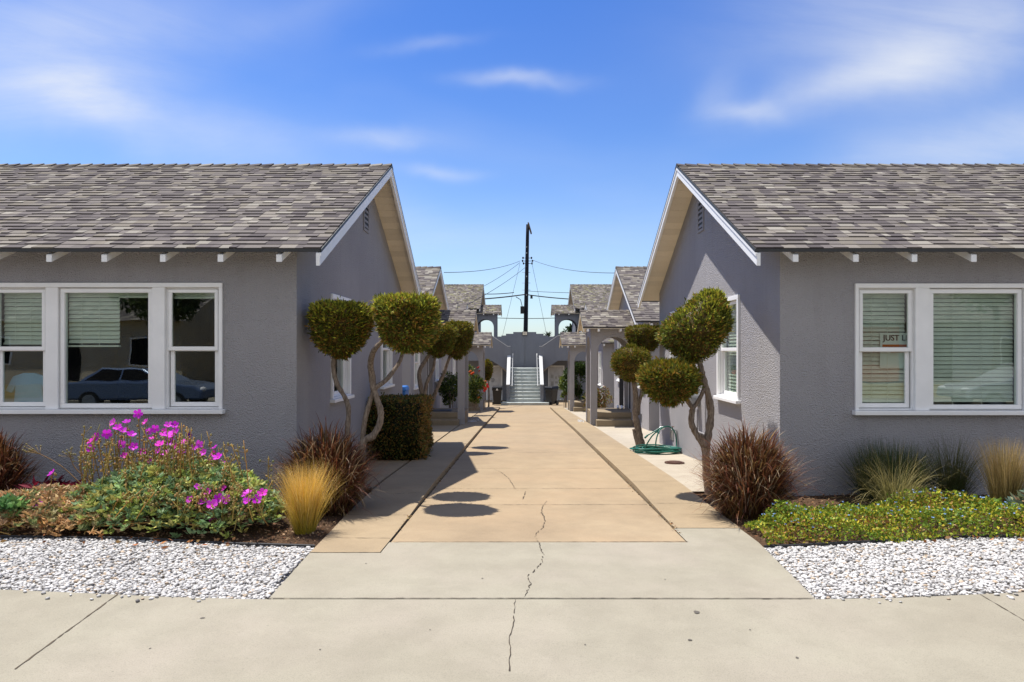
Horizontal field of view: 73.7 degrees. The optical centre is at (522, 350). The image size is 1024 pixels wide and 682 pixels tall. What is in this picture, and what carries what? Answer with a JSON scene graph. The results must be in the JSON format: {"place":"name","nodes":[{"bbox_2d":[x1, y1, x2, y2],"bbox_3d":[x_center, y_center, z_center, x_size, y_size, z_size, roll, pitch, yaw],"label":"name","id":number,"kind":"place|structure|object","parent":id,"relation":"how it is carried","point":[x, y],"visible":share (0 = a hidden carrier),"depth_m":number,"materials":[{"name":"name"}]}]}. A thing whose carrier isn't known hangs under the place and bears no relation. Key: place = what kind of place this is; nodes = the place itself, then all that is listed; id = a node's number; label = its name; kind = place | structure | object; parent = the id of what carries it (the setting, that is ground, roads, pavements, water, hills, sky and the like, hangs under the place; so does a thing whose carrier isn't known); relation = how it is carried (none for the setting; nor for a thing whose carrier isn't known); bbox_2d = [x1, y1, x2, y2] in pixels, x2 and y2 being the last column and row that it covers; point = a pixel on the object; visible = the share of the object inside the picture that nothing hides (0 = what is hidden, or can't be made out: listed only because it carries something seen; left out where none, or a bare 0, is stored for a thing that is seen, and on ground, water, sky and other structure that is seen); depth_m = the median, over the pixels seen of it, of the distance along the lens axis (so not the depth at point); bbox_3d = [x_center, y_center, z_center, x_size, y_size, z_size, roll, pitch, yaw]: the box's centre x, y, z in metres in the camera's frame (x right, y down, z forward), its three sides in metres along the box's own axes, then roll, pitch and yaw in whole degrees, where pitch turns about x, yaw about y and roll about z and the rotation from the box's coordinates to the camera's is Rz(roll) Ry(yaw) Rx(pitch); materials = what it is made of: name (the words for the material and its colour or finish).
{"place":"outdoors","nodes":[
{"label":"outdoors","id":0,"kind":"place"},
{"bbox_2d":[264,459,353,534],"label":"feather grass","id":1,"kind":"object","parent":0,"point":[303,501],"depth_m":6.59,"materials":[{"name":"yellow plant"}]},
{"bbox_2d":[365,407,485,488],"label":"side path","id":2,"kind":"structure","parent":0,"point":[439,432],"depth_m":11.67,"materials":[{"name":"concrete"}]},
{"bbox_2d":[366,392,434,461],"bbox_3d":[-2.269,1.405,12.689,1.210,1.224,1.486,0,0,0],"label":"clipped hedge","id":3,"kind":"object","parent":2,"relation":"on","point":[405,433],"visible":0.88,"depth_m":12.16,"materials":[{"name":"green plant"}]},
{"bbox_2d":[402,385,409,394],"bbox_3d":[-3.156,1.531,16.800,0.677,1.366,0.521,0,0,0],"label":"recycling bin","id":4,"kind":"object","parent":2,"relation":"on","point":[405,389],"visible":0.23,"depth_m":16.58,"materials":[{"name":"blue plastic"}]},
{"bbox_2d":[417,324,459,394],"bbox_3d":[-1.759,0.499,14.295,0.911,2.236,0.834,0,0,0],"label":"topiary tree","id":5,"kind":"object","parent":2,"relation":"on","point":[444,345],"visible":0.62,"depth_m":14.20,"materials":[{"name":"green plant"}]},
{"bbox_2d":[438,371,457,407],"bbox_3d":[-2.634,1.502,25.344,1.160,1.594,1.086,0,0,0],"label":"rose bush","id":6,"kind":"object","parent":2,"relation":"on","point":[445,389],"visible":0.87,"depth_m":25.26,"materials":[{"name":"green plant"}]},
{"bbox_2d":[430,318,475,414],"bbox_3d":[-1.562,0.485,15.557,1.073,2.435,0.808,0,0,30],"label":"topiary tree","id":7,"kind":"object","parent":2,"relation":"on","point":[462,347],"visible":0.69,"depth_m":15.33,"materials":[{"name":"green plant"}]},
{"bbox_2d":[468,365,486,410],"bbox_3d":[-1.939,1.505,27.999,1.003,1.919,1.123,0,0,0],"label":"rose bush","id":8,"kind":"object","parent":2,"relation":"on","point":[477,381],"visible":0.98,"depth_m":27.86,"materials":[{"name":"green plant"}]},
{"bbox_2d":[433,409,452,410],"bbox_3d":[-2.650,1.988,22.650,0.600,0.013,0.600,0,0,0],"label":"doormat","id":9,"kind":"object","parent":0,"point":[443,410],"visible":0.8,"depth_m":22.59,"materials":[{"name":"black rubber"}]},
{"bbox_2d":[485,400,504,407],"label":"courtyard","id":10,"kind":"structure","parent":0,"point":[496,405],"depth_m":42.65,"materials":[{"name":"beige concrete"}]},
{"bbox_2d":[485,359,492,406],"bbox_3d":[-1.919,1.820,37.492,0.733,2.794,0.784,0,0,0],"label":"topiary tree","id":11,"kind":"object","parent":10,"relation":"on","point":[488,369],"visible":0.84,"depth_m":37.37,"materials":[{"name":"green plant"}]},
{"bbox_2d":[492,386,502,404],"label":"wheelie bin","id":12,"kind":"object","parent":10,"relation":"on","point":[497,393],"visible":0.94,"depth_m":41.81,"materials":[{"name":"black plastic"}]},
{"bbox_2d":[0,590,1023,681],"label":"sidewalk","id":13,"kind":"structure","parent":0,"point":[970,638],"depth_m":4.05,"materials":[{"name":"grey concrete"}]},
{"bbox_2d":[15,586,130,668],"bbox_3d":[-2.746,1.685,4.255,0.014,0.044,1.195,0,0,-3],"label":"joint","id":14,"kind":"object","parent":13,"relation":"on","point":[69,629],"visible":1,"depth_m":4.11,"materials":[{"name":"grey concrete"}]},
{"bbox_2d":[509,599,515,670],"bbox_3d":[-0.069,1.720,4.045,0.028,0.051,1.228,0,0,1],"label":"crack","id":15,"kind":"object","parent":13,"relation":"on","point":[509,638],"visible":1,"depth_m":4.07,"materials":[{"name":"grey concrete"}]},
{"bbox_2d":[0,0,1023,336],"label":"sky","id":16,"kind":"structure","parent":0,"point":[572,120],"materials":[{"name":"blue"}]},
{"bbox_2d":[324,488,703,552],"bbox_3d":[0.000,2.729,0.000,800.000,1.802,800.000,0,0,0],"label":"ground","id":17,"kind":"structure","parent":0,"point":[699,492],"depth_m":6.43,"materials":[{"name":"brown soil"}]},
{"bbox_2d":[0,537,313,601],"bbox_3d":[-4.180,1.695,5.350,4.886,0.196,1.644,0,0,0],"label":"white gravel","id":18,"kind":"structure","parent":17,"relation":"on","point":[78,553],"depth_m":5.33,"materials":[{"name":"white gravel"}]},
{"bbox_2d":[0,535,314,548],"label":"garden edging","id":19,"kind":"object","parent":18,"relation":"on","point":[116,538],"visible":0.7,"depth_m":6.13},
{"bbox_2d":[0,531,1023,548],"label":"fallen leaves","id":20,"kind":"object","parent":18,"relation":"on","point":[233,538],"visible":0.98,"depth_m":5.99,"materials":[{"name":"brown plant"}]},
{"bbox_2d":[0,496,358,546],"bbox_3d":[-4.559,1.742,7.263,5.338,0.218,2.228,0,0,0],"label":"mulch","id":21,"kind":"object","parent":17,"relation":"on","point":[284,516],"visible":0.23,"depth_m":6.47,"materials":[{"name":"brown wood"}]},
{"bbox_2d":[0,427,62,490],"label":"fountain grass","id":22,"kind":"object","parent":21,"relation":"on","point":[12,472],"depth_m":7.55,"materials":[{"name":"brown plant"}]},
{"bbox_2d":[9,474,81,505],"bbox_3d":[-5.217,1.525,7.457,0.759,0.369,0.693,0,0,21],"label":"red leaf plant","id":23,"kind":"object","parent":21,"relation":"on","point":[28,486],"visible":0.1,"depth_m":7.47,"materials":[{"name":"red plant"}]},
{"bbox_2d":[0,482,198,535],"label":"dry succulent patch","id":24,"kind":"object","parent":21,"relation":"on","point":[19,505],"visible":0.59,"depth_m":6.22,"materials":[{"name":"brown plant"}]},
{"bbox_2d":[22,409,286,538],"bbox_3d":[-3.628,1.148,6.806,2.557,1.128,1.499,0,0,0],"label":"magenta flowering plant","id":25,"kind":"object","parent":21,"relation":"on","point":[213,490],"visible":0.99,"depth_m":6.51,"materials":[{"name":"green plant"}]},
{"bbox_2d":[244,411,404,520],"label":"fountain grass","id":26,"kind":"object","parent":21,"relation":"on","point":[337,451],"depth_m":7.55,"materials":[{"name":"brown plant"}]},
{"bbox_2d":[0,163,420,496],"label":"cottage","id":27,"kind":"structure","parent":17,"relation":"on","point":[160,295],"depth_m":8.56,"materials":[{"name":"grey paint"}]},
{"bbox_2d":[0,288,44,408],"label":"sash window","id":28,"kind":"structure","parent":27,"relation":"in","point":[15,322],"depth_m":8.55,"materials":[{"name":"white paint"}]},
{"bbox_2d":[5,373,42,401],"bbox_3d":[-6.270,0.486,8.685,0.592,0.403,0.050,0,0,0],"label":"shirt","id":29,"kind":"object","parent":27,"relation":"hanging from","point":[26,387],"visible":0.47,"depth_m":8.66,"materials":[{"name":"blue fabric"}]},
{"bbox_2d":[60,288,151,408],"bbox_3d":[-5.145,-0.028,8.503,1.164,1.504,0.134,0,0,0],"label":"picture window","id":30,"kind":"structure","parent":27,"relation":"in","point":[99,332],"depth_m":8.52,"materials":[{"name":"white paint"}]},
{"bbox_2d":[167,288,218,408],"bbox_3d":[-4.076,-0.028,8.515,0.670,1.504,0.141,0,0,0],"label":"sash window","id":31,"kind":"structure","parent":27,"relation":"in","point":[180,293],"depth_m":8.47,"materials":[{"name":"white paint"}]},
{"bbox_2d":[330,293,354,402],"bbox_3d":[-2.830,-0.034,10.465,0.230,1.592,1.150,0,0,0],"label":"window","id":32,"kind":"structure","parent":27,"relation":"in","point":[345,366],"depth_m":10.87,"materials":[{"name":"white paint"}]},
{"bbox_2d":[380,344,394,388],"bbox_3d":[-2.830,-0.034,13.955,0.230,1.592,1.150,0,0,0],"label":"window","id":33,"kind":"structure","parent":27,"relation":"in","point":[386,349],"depth_m":14.37,"materials":[{"name":"white paint"}]},
{"bbox_2d":[310,407,499,552],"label":"walkway","id":34,"kind":"structure","parent":17,"relation":"on","point":[375,528],"depth_m":8.39,"materials":[{"name":"concrete"}]},
{"bbox_2d":[482,380,488,405],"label":"red bloom plant","id":35,"kind":"object","parent":34,"relation":"on","point":[487,386],"visible":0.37,"depth_m":31.36,"materials":[{"name":"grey plant"}]},
{"bbox_2d":[402,266,478,424],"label":"cottage","id":36,"kind":"structure","parent":17,"relation":"on","point":[430,279],"depth_m":22.18,"materials":[{"name":"grey paint"}]},
{"bbox_2d":[414,352,419,389],"bbox_3d":[-3.280,0.366,20.885,0.230,1.612,1.130,0,0,0],"label":"window","id":37,"kind":"structure","parent":36,"relation":"in","point":[416,357],"depth_m":21.29,"materials":[{"name":"white paint"}]},
{"bbox_2d":[435,358,438,381],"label":"window","id":38,"kind":"structure","parent":36,"relation":"in","point":[437,360],"depth_m":26.08,"materials":[{"name":"grey glass"}]},
{"bbox_2d":[441,303,492,410],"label":"cottage","id":39,"kind":"structure","parent":17,"relation":"on","point":[481,342],"depth_m":33.30,"materials":[{"name":"grey paint"}]},
{"bbox_2d":[453,359,455,374],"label":"window","id":40,"kind":"structure","parent":39,"relation":"in","point":[454,362],"depth_m":32.65,"materials":[{"name":"white paint"}]},
{"bbox_2d":[444,284,501,336],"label":"building","id":41,"kind":"structure","parent":17,"relation":"on","point":[463,293],"depth_m":49.44,"materials":[{"name":"grey paint"}]},
{"bbox_2d":[516,222,532,331],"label":"utility pole","id":42,"kind":"object","parent":17,"relation":"on","point":[524,309],"visible":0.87,"depth_m":59.85,"materials":[{"name":"brown wood"}]},
{"bbox_2d":[444,261,518,272],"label":"overhead wire","id":43,"kind":"object","parent":42,"relation":"attached to","point":[479,270],"visible":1,"depth_m":40.69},
{"bbox_2d":[469,266,526,303],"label":"overhead wire","id":44,"kind":"object","parent":42,"relation":"attached to","point":[497,287],"visible":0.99,"depth_m":46.09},
{"bbox_2d":[485,294,523,298],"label":"overhead wire","id":45,"kind":"object","parent":42,"relation":"attached to","point":[505,296],"visible":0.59,"depth_m":59.96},
{"bbox_2d":[528,294,567,298],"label":"overhead wire","id":46,"kind":"object","parent":42,"relation":"attached to","point":[547,297],"visible":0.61,"depth_m":59.97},
{"bbox_2d":[533,260,600,272],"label":"overhead wire","id":47,"kind":"object","parent":42,"relation":"attached to","point":[567,269],"visible":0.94,"depth_m":45.55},
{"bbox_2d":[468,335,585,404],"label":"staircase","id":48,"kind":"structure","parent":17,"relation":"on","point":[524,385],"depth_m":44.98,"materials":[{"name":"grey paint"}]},
{"bbox_2d":[468,332,585,401],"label":"wall","id":49,"kind":"structure","parent":17,"relation":"on","point":[524,348],"depth_m":46.80,"materials":[{"name":"grey paint"}]},
{"bbox_2d":[487,367,500,399],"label":"door","id":50,"kind":"structure","parent":49,"relation":"in","point":[495,380],"depth_m":46.78,"materials":[{"name":"white paint"}]},
{"bbox_2d":[549,367,562,399],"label":"door","id":51,"kind":"structure","parent":49,"relation":"in","point":[554,372],"depth_m":46.78,"materials":[{"name":"white paint"}]},
{"bbox_2d":[269,553,814,598],"bbox_3d":[0.146,1.722,5.284,3.970,0.052,1.233,0,0,0],"label":"apron","id":52,"kind":"object","parent":17,"relation":"on","point":[551,576],"visible":1,"depth_m":5.19,"materials":[{"name":"grey concrete"}]},
{"bbox_2d":[525,542,542,594],"bbox_3d":[0.115,1.730,5.554,0.107,0.074,1.740,0,0,4],"label":"crack","id":53,"kind":"object","parent":52,"relation":"on","point":[534,570],"visible":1,"depth_m":5.34,"materials":[{"name":"grey concrete"}]},
{"bbox_2d":[562,323,571,331],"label":"distant tree","id":54,"kind":"object","parent":17,"relation":"on","point":[569,329],"visible":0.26,"depth_m":91.81,"materials":[{"name":"green plant"}]},
{"bbox_2d":[561,361,585,399],"bbox_3d":[2.825,1.848,35.535,1.724,2.686,1.330,0,0,0],"label":"climbing shrub","id":55,"kind":"object","parent":17,"relation":"on","point":[580,369],"visible":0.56,"depth_m":35.50,"materials":[{"name":"green plant"}]},
{"bbox_2d":[381,542,768,552],"bbox_3d":[0.473,1.757,6.090,3.397,0.016,0.380,0,0,0],"label":"apron","id":56,"kind":"object","parent":17,"relation":"on","point":[575,547],"visible":1,"depth_m":6.09,"materials":[{"name":"grey concrete"}]},
{"bbox_2d":[551,284,611,336],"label":"building","id":57,"kind":"structure","parent":17,"relation":"on","point":[580,295],"depth_m":49.44,"materials":[{"name":"grey paint"}]},
{"bbox_2d":[559,303,613,411],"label":"cottage","id":58,"kind":"structure","parent":17,"relation":"on","point":[574,343],"depth_m":33.23,"materials":[{"name":"grey paint"}]},
{"bbox_2d":[597,351,600,385],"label":"window","id":59,"kind":"structure","parent":58,"relation":"in","point":[599,352],"depth_m":32.63,"materials":[{"name":"white paint"}]},
{"bbox_2d":[577,266,658,432],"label":"cottage","id":60,"kind":"structure","parent":17,"relation":"on","point":[618,315],"depth_m":22.00,"materials":[{"name":"grey paint"}]},
{"bbox_2d":[616,341,620,381],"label":"window","id":61,"kind":"structure","parent":60,"relation":"in","point":[618,344],"depth_m":26.09,"materials":[{"name":"white paint"}]},
{"bbox_2d":[619,377,623,405],"bbox_3d":[3.585,0.975,24.185,0.041,2.000,0.896,0,0,-10],"label":"screen door","id":62,"kind":"structure","parent":60,"relation":"in","point":[621,383],"depth_m":24.36,"materials":[{"name":"black metal"}]},
{"bbox_2d":[609,323,659,444],"bbox_3d":[2.598,0.829,15.439,1.016,2.946,1.561,0,0,33],"label":"topiary tree","id":63,"kind":"object","parent":17,"relation":"on","point":[633,354],"visible":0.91,"depth_m":15.24,"materials":[{"name":"green plant"}]},
{"bbox_2d":[550,407,739,529],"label":"walkway","id":64,"kind":"structure","parent":17,"relation":"on","point":[672,499],"depth_m":9.43,"materials":[{"name":"concrete"}]},
{"bbox_2d":[558,373,566,407],"bbox_3d":[2.229,2.069,36.180,0.738,1.929,0.841,0,0,0],"label":"shrub","id":65,"kind":"object","parent":64,"relation":"on","point":[560,384],"visible":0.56,"depth_m":36.11,"materials":[{"name":"green plant"}]},
{"bbox_2d":[675,528,756,541],"bbox_3d":[1.853,1.777,6.575,0.665,0.025,0.590,0,0,0],"label":"apron","id":66,"kind":"object","parent":17,"relation":"on","point":[713,534],"visible":1,"depth_m":6.55,"materials":[{"name":"grey concrete"}]},
{"bbox_2d":[637,163,1023,496],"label":"cottage","id":67,"kind":"structure","parent":17,"relation":"on","point":[823,276],"depth_m":8.54,"materials":[{"name":"grey paint"}]},
{"bbox_2d":[670,426,677,446],"bbox_3d":[3.093,1.831,13.950,0.156,0.555,0.069,0,0,0],"label":"wall tap","id":68,"kind":"object","parent":67,"relation":"attached to","point":[676,434],"depth_m":13.94,"materials":[{"name":"grey metal"}]},
{"bbox_2d":[689,393,705,433],"bbox_3d":[3.100,1.274,12.083,0.140,1.447,0.694,0,0,0],"label":"gas meter","id":69,"kind":"object","parent":67,"relation":"attached to","point":[694,398],"visible":0.4,"depth_m":12.18,"materials":[{"name":"grey metal"}]},
{"bbox_2d":[713,294,740,403],"bbox_3d":[3.220,-0.019,10.530,0.230,1.602,1.180,0,0,0],"label":"window","id":70,"kind":"structure","parent":67,"relation":"in","point":[732,395],"depth_m":10.71,"materials":[{"name":"white paint"}]},
{"bbox_2d":[859,288,912,409],"bbox_3d":[4.492,-0.016,8.515,0.701,1.511,0.141,0,0,0],"label":"sash window","id":71,"kind":"structure","parent":67,"relation":"in","point":[870,299],"depth_m":8.55,"materials":[{"name":"white paint"}]},
{"bbox_2d":[880,333,906,367],"bbox_3d":[4.710,0.000,8.533,0.480,0.440,0.012,0,0,0],"label":"poster","id":72,"kind":"object","parent":67,"relation":"attached to","point":[895,359],"visible":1,"depth_m":8.54,"materials":[{"name":"white paper"}]},
{"bbox_2d":[930,288,1021,409],"bbox_3d":[5.600,-0.016,8.503,1.170,1.511,0.134,0,0,0],"label":"picture window","id":73,"kind":"structure","parent":67,"relation":"in","point":[952,345],"depth_m":8.54,"materials":[{"name":"white glass"}]},
{"bbox_2d":[705,493,1023,546],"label":"garden bed","id":74,"kind":"object","parent":17,"relation":"on","point":[760,540],"visible":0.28,"depth_m":6.72,"materials":[{"name":"green plant"}]},
{"bbox_2d":[673,416,824,521],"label":"fountain grass","id":75,"kind":"object","parent":74,"relation":"on","point":[750,481],"depth_m":7.24,"materials":[{"name":"brown plant"}]},
{"bbox_2d":[743,486,1023,545],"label":"ground cover","id":76,"kind":"object","parent":74,"relation":"on","point":[826,516],"visible":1,"depth_m":6.40,"materials":[{"name":"green plant"}]},
{"bbox_2d":[1004,488,1023,515],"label":"grey succulent","id":77,"kind":"object","parent":76,"relation":"on","point":[1019,498],"visible":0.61,"depth_m":6.71,"materials":[{"name":"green plant"}]},
{"bbox_2d":[819,435,961,504],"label":"rush grass","id":78,"kind":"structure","parent":74,"relation":"on","point":[893,464],"depth_m":7.84,"materials":[{"name":"green plant"}]},
{"bbox_2d":[835,440,949,517],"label":"feather grass","id":79,"kind":"object","parent":74,"relation":"on","point":[883,491],"depth_m":7.38,"materials":[{"name":"green plant"}]},
{"bbox_2d":[900,432,1007,502],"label":"feather grass","id":80,"kind":"object","parent":74,"relation":"on","point":[954,481],"depth_m":7.90,"materials":[{"name":"green plant"}]},
{"bbox_2d":[765,536,1023,603],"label":"pebble base","id":81,"kind":"object","parent":17,"relation":"on","point":[969,590],"visible":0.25,"depth_m":5.12,"materials":[{"name":"grey gravel"}]},
{"bbox_2d":[764,534,1023,547],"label":"garden edging","id":82,"kind":"object","parent":81,"relation":"on","point":[821,544],"visible":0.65,"depth_m":6.11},
{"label":"garden bed","id":83,"kind":"structure","parent":17,"relation":"on","visible":0},
{"bbox_2d":[304,295,375,440],"bbox_3d":[-2.322,0.607,8.771,0.932,2.634,0.860,0,0,0],"label":"topiary tree","id":84,"kind":"object","parent":83,"relation":"on","point":[340,329],"visible":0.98,"depth_m":8.57,"materials":[{"name":"green plant"}]},
{"bbox_2d":[358,288,444,500],"bbox_3d":[-1.544,0.583,8.745,1.180,2.681,1.742,0,0,0],"label":"topiary tree","id":85,"kind":"object","parent":83,"relation":"on","point":[410,323],"visible":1,"depth_m":8.15,"materials":[{"name":"green plant"}]},
{"bbox_2d":[505,318,549,318],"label":"overhead wire","id":86,"kind":"object","parent":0,"point":[528,318],"visible":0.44,"depth_m":61.98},
{"bbox_2d":[392,405,684,541],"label":"driveway","id":87,"kind":"structure","parent":0,"point":[532,446],"depth_m":8.83,"materials":[{"name":"beige concrete"}]},
{"bbox_2d":[396,434,679,532],"bbox_3d":[0.148,2.043,13.379,2.842,0.591,13.606,0,0,0],"label":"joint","id":88,"kind":"object","parent":87,"relation":"on","point":[671,523],"visible":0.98,"depth_m":7.63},
{"bbox_2d":[402,541,685,541],"bbox_3d":[0.166,1.761,6.292,2.729,0.002,0.025,0,0,0],"label":"joint","id":89,"kind":"object","parent":87,"relation":"on","point":[562,541],"visible":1,"depth_m":6.29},
{"bbox_2d":[497,488,608,488],"bbox_3d":[0.146,1.894,9.365,2.692,0.002,0.028,0,0,-1],"label":"joint","id":90,"kind":"object","parent":87,"relation":"on","point":[547,488],"visible":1,"depth_m":9.37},
{"bbox_2d":[477,504,633,504],"bbox_3d":[0.144,1.843,8.166,2.694,0.002,0.032,0,0,-1],"label":"joint","id":91,"kind":"object","parent":87,"relation":"on","point":[557,504],"visible":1,"depth_m":8.17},
{"bbox_2d":[545,400,567,407],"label":"courtyard","id":92,"kind":"structure","parent":0,"point":[561,403],"depth_m":42.65,"materials":[{"name":"beige concrete"}]},
{"bbox_2d":[544,386,558,404],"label":"wheelie bin","id":93,"kind":"object","parent":92,"relation":"on","point":[551,392],"visible":0.99,"depth_m":42.11,"materials":[{"name":"black plastic"}]},
{"bbox_2d":[565,408,714,490],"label":"side path","id":94,"kind":"structure","parent":0,"point":[625,438],"depth_m":12.66,"materials":[{"name":"concrete"}]},
{"bbox_2d":[582,386,613,410],"bbox_3d":[2.790,1.917,25.238,1.241,1.268,0.929,0,0,0],"label":"shrub","id":95,"kind":"object","parent":94,"relation":"on","point":[603,400],"visible":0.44,"depth_m":25.13,"materials":[{"name":"brown plant"}]},
{"bbox_2d":[629,426,681,454],"bbox_3d":[2.679,1.785,13.716,1.054,0.543,0.739,0,0,0],"label":"garden hose","id":96,"kind":"object","parent":94,"relation":"on","point":[646,448],"visible":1,"depth_m":13.63,"materials":[{"name":"green rubber"}]},
{"bbox_2d":[664,460,684,463],"bbox_3d":[2.628,1.933,11.802,0.340,0.022,0.340,0,0,0],"label":"drain cover","id":97,"kind":"object","parent":94,"relation":"on","point":[674,461],"visible":1,"depth_m":11.74,"materials":[{"name":"metal"}]},
{"bbox_2d":[696,494,716,500],"bbox_3d":[2.695,1.839,8.656,0.980,0.064,0.488,0,0,0],"label":"garden bed","id":98,"kind":"object","parent":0,"point":[702,497],"depth_m":8.66,"materials":[{"name":"brown soil"}]},
{"bbox_2d":[634,286,734,493],"bbox_3d":[2.138,0.551,8.859,1.396,2.807,0.930,0,0,-35],"label":"topiary tree","id":99,"kind":"object","parent":98,"relation":"on","point":[694,330],"visible":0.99,"depth_m":8.69,"materials":[{"name":"green plant"}]},
{"bbox_2d":[959,433,1023,510],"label":"feather grass","id":100,"kind":"object","parent":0,"point":[1005,480],"depth_m":7.18,"materials":[{"name":"beige plant"}]}
]}

